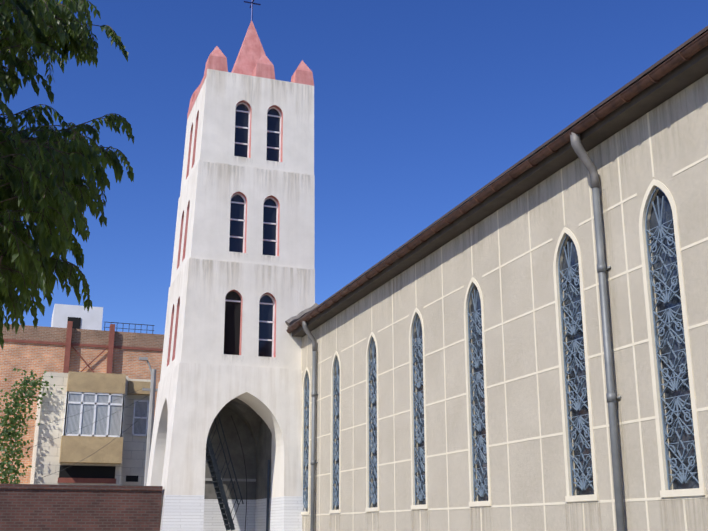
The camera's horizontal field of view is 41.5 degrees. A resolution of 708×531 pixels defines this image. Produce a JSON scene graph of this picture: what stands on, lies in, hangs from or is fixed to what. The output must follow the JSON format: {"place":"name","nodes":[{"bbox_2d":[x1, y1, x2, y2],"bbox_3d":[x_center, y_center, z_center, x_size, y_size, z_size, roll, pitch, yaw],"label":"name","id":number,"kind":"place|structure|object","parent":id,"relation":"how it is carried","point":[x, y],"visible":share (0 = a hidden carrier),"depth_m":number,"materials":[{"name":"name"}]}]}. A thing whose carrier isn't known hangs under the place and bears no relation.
{"place":"outdoors","nodes":[
{"label":"outdoors","id":0,"kind":"place"},
{"bbox_2d":[0,368,62,483],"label":"vine","id":1,"kind":"object","parent":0,"point":[7,434],"depth_m":33.29,"materials":[{"name":"green plant"}]},
{"bbox_2d":[0,0,133,349],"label":"tree","id":2,"kind":"object","parent":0,"point":[58,242],"depth_m":6.19,"materials":[{"name":"green plant"}]},
{"bbox_2d":[0,324,163,483],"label":"brick building","id":3,"kind":"structure","parent":0,"point":[38,359],"depth_m":42.50,"materials":[{"name":"orange brick"}]},
{"bbox_2d":[51,304,102,329],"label":"roof hut","id":4,"kind":"object","parent":3,"relation":"on","point":[91,318],"visible":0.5,"depth_m":44.74,"materials":[{"name":"white"}]},
{"bbox_2d":[67,317,80,328],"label":"rooftop structure opening","id":5,"kind":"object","parent":4,"relation":"in","point":[76,322],"depth_m":44.55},
{"bbox_2d":[3,321,162,373],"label":"steel framework","id":6,"kind":"object","parent":3,"relation":"attached to","point":[68,344],"visible":0.48,"depth_m":42.78,"materials":[{"name":"red metal"}]},
{"bbox_2d":[104,322,153,333],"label":"roof railing","id":7,"kind":"object","parent":3,"relation":"on","point":[129,325],"visible":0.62,"depth_m":44.30,"materials":[{"name":"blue metal"}]},
{"bbox_2d":[58,478,115,483],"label":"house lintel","id":8,"kind":"structure","parent":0,"point":[89,480],"depth_m":33.94,"materials":[{"name":"brown brick"}]},
{"bbox_2d":[30,372,150,485],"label":"building wall","id":9,"kind":"structure","parent":0,"point":[46,454],"depth_m":34.41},
{"bbox_2d":[59,465,137,481],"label":"dark openings","id":10,"kind":"object","parent":9,"relation":"attached to","point":[72,471],"visible":0.79,"depth_m":34.09,"materials":[{"name":"black"}]},
{"bbox_2d":[59,371,150,463],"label":"balcony panels","id":11,"kind":"object","parent":9,"relation":"on","point":[75,449],"visible":0.81,"depth_m":34.09,"materials":[{"name":"beige paint"}]},
{"bbox_2d":[63,391,148,436],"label":"house windows","id":12,"kind":"structure","parent":9,"relation":"in","point":[78,403],"depth_m":34.25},
{"bbox_2d":[139,357,157,485],"bbox_3d":[-7.016,6.723,31.447,0.882,7.371,0.260,6,-17,-19],"label":"street lamp","id":13,"kind":"object","parent":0,"point":[152,389],"visible":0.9,"depth_m":31.88,"materials":[{"name":"grey metal"}]},
{"bbox_2d":[0,390,148,478],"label":"utility wires","id":14,"kind":"object","parent":13,"relation":"attached to","point":[78,429],"visible":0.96,"depth_m":32.00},
{"bbox_2d":[206,413,243,530],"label":"staircase","id":15,"kind":"structure","parent":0,"point":[226,513],"depth_m":28.06,"materials":[{"name":"black metal"}]},
{"bbox_2d":[190,71,311,364],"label":"water stains","id":16,"kind":"object","parent":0,"point":[240,195],"visible":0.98,"depth_m":28.58,"materials":[{"name":"grey paint"}]},
{"bbox_2d":[0,0,707,334],"label":"sky","id":17,"kind":"structure","parent":0,"point":[419,105],"materials":[{"name":"blue"}]},
{"bbox_2d":[301,74,707,530],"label":"church wall","id":18,"kind":"structure","parent":0,"point":[687,112],"depth_m":15.26,"materials":[{"name":"beige paint"}]},
{"bbox_2d":[287,26,707,328],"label":"roof tiles","id":19,"kind":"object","parent":18,"relation":"on","point":[624,88],"depth_m":14.62,"materials":[{"name":"brown tile"}]},
{"bbox_2d":[286,31,707,332],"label":"roof eave","id":20,"kind":"object","parent":19,"relation":"attached to","point":[686,53],"visible":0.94,"depth_m":14.71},
{"bbox_2d":[292,46,707,336],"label":"roof soffit","id":21,"kind":"structure","parent":19,"relation":"attached to","point":[679,78],"depth_m":15.11,"materials":[{"name":"brown wood"}]},
{"bbox_2d":[301,179,705,514],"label":"window frames","id":22,"kind":"structure","parent":18,"relation":"in","point":[699,491],"depth_m":14.03,"materials":[{"name":"white paint"}]},
{"bbox_2d":[303,187,698,509],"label":"window grilles","id":23,"kind":"object","parent":22,"relation":"in","point":[579,406],"visible":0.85,"depth_m":14.14,"materials":[{"name":"metal"}]},
{"bbox_2d":[306,190,698,510],"bbox_3d":[3.682,1.150,13.298,0.001,4.170,30.130,6,-17,-19],"label":"window glass","id":24,"kind":"object","parent":22,"relation":"in","point":[667,215],"visible":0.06,"depth_m":12.71,"materials":[{"name":"blue glass"}]},
{"bbox_2d":[301,112,707,530],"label":"wall joint lines","id":25,"kind":"object","parent":18,"relation":"attached to","point":[639,420],"visible":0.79,"depth_m":14.81,"materials":[{"name":"white paint"}]},
{"bbox_2d":[302,76,707,530],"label":"church wall stains","id":26,"kind":"object","parent":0,"point":[609,319],"visible":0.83,"depth_m":13.56,"materials":[{"name":"paint"}]},
{"label":"ground","id":27,"kind":"structure","parent":0,"visible":0},
{"bbox_2d":[0,484,162,530],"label":"brick garden wall","id":28,"kind":"structure","parent":27,"relation":"on","point":[40,507],"depth_m":24.61,"materials":[{"name":"brown brick"}]},
{"bbox_2d":[146,362,305,530],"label":"tower base","id":29,"kind":"object","parent":27,"relation":"on","point":[262,406],"visible":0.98,"depth_m":26.95,"materials":[{"name":"white paint"}]},
{"bbox_2d":[205,460,269,530],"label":"beams","id":30,"kind":"structure","parent":29,"relation":"in","point":[268,491],"depth_m":27.69,"materials":[{"name":"grey metal"}]},
{"bbox_2d":[160,258,314,380],"bbox_3d":[-3.707,1.930,29.341,3.980,3.150,3.980,6,-17,-19],"label":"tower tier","id":31,"kind":"object","parent":29,"relation":"on","point":[194,326],"visible":0.6,"depth_m":27.61,"materials":[{"name":"paint"}]},
{"bbox_2d":[170,160,314,285],"bbox_3d":[-3.658,-1.073,30.296,3.820,3.150,3.820,6,-17,-19],"label":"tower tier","id":32,"kind":"object","parent":31,"relation":"on","point":[202,231],"visible":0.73,"depth_m":28.71,"materials":[{"name":"paint"}]},
{"bbox_2d":[180,69,313,194],"bbox_3d":[-3.610,-4.101,31.257,3.660,3.200,3.660,6,-17,-19],"label":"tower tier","id":33,"kind":"object","parent":32,"relation":"on","point":[210,132],"visible":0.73,"depth_m":29.74,"materials":[{"name":"paint"}]},
{"bbox_2d":[187,70,206,118],"bbox_3d":[-5.246,-5.667,31.157,0.017,0.240,3.500,6,-17,-19],"label":"pink band","id":34,"kind":"object","parent":33,"relation":"attached to","point":[197,93],"visible":0.86,"depth_m":31.00,"materials":[{"name":"pink paint"}]},
{"bbox_2d":[188,21,313,110],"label":"spires","id":35,"kind":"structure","parent":33,"relation":"on","point":[252,59],"depth_m":30.89,"materials":[{"name":"pink paint"}]},
{"bbox_2d":[244,0,260,20],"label":"cross","id":36,"kind":"object","parent":35,"relation":"on","point":[251,3],"visible":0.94,"depth_m":32.71,"materials":[{"name":"grey metal"}]},
{"bbox_2d":[234,102,281,161],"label":"tower windows","id":37,"kind":"structure","parent":33,"relation":"in","point":[242,128],"depth_m":29.78,"materials":[{"name":"glass"}]},
{"bbox_2d":[229,193,277,255],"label":"tower windows","id":38,"kind":"structure","parent":32,"relation":"in","point":[237,222],"depth_m":28.75,"materials":[{"name":"glass"}]},
{"bbox_2d":[224,291,274,356],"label":"tower windows","id":39,"kind":"structure","parent":31,"relation":"in","point":[232,329],"depth_m":27.72,"materials":[{"name":"glass"}]},
{"bbox_2d":[231,415,246,528],"bbox_3d":[-3.470,7.021,28.242,0.662,4.956,0.220,-5,-17,18],"label":"tower cable","id":40,"kind":"object","parent":27,"relation":"on","point":[246,475],"visible":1,"depth_m":28.42,"materials":[{"name":"black metal"}]},
{"bbox_3d":[10.933,2.339,15.467,14.500,7.120,39.700,6,-17,-19],"label":"church","id":41,"kind":"object","parent":27,"relation":"on","visible":0},
{"bbox_2d":[285,303,317,326],"bbox_3d":[-1.535,1.484,28.034,1.069,0.787,0.244,6,-17,-19],"label":"ridge cap","id":42,"kind":"object","parent":41,"relation":"on","point":[290,321],"visible":0.58,"depth_m":27.88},
{"bbox_2d":[302,321,317,530],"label":"downpipe","id":43,"kind":"object","parent":41,"relation":"attached to","point":[314,394],"visible":0.92,"depth_m":25.62,"materials":[{"name":"metal"}]},
{"bbox_2d":[570,132,624,530],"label":"downpipe","id":44,"kind":"object","parent":41,"relation":"attached to","point":[589,165],"visible":0.96,"depth_m":13.09,"materials":[{"name":"metal"}]}
]}

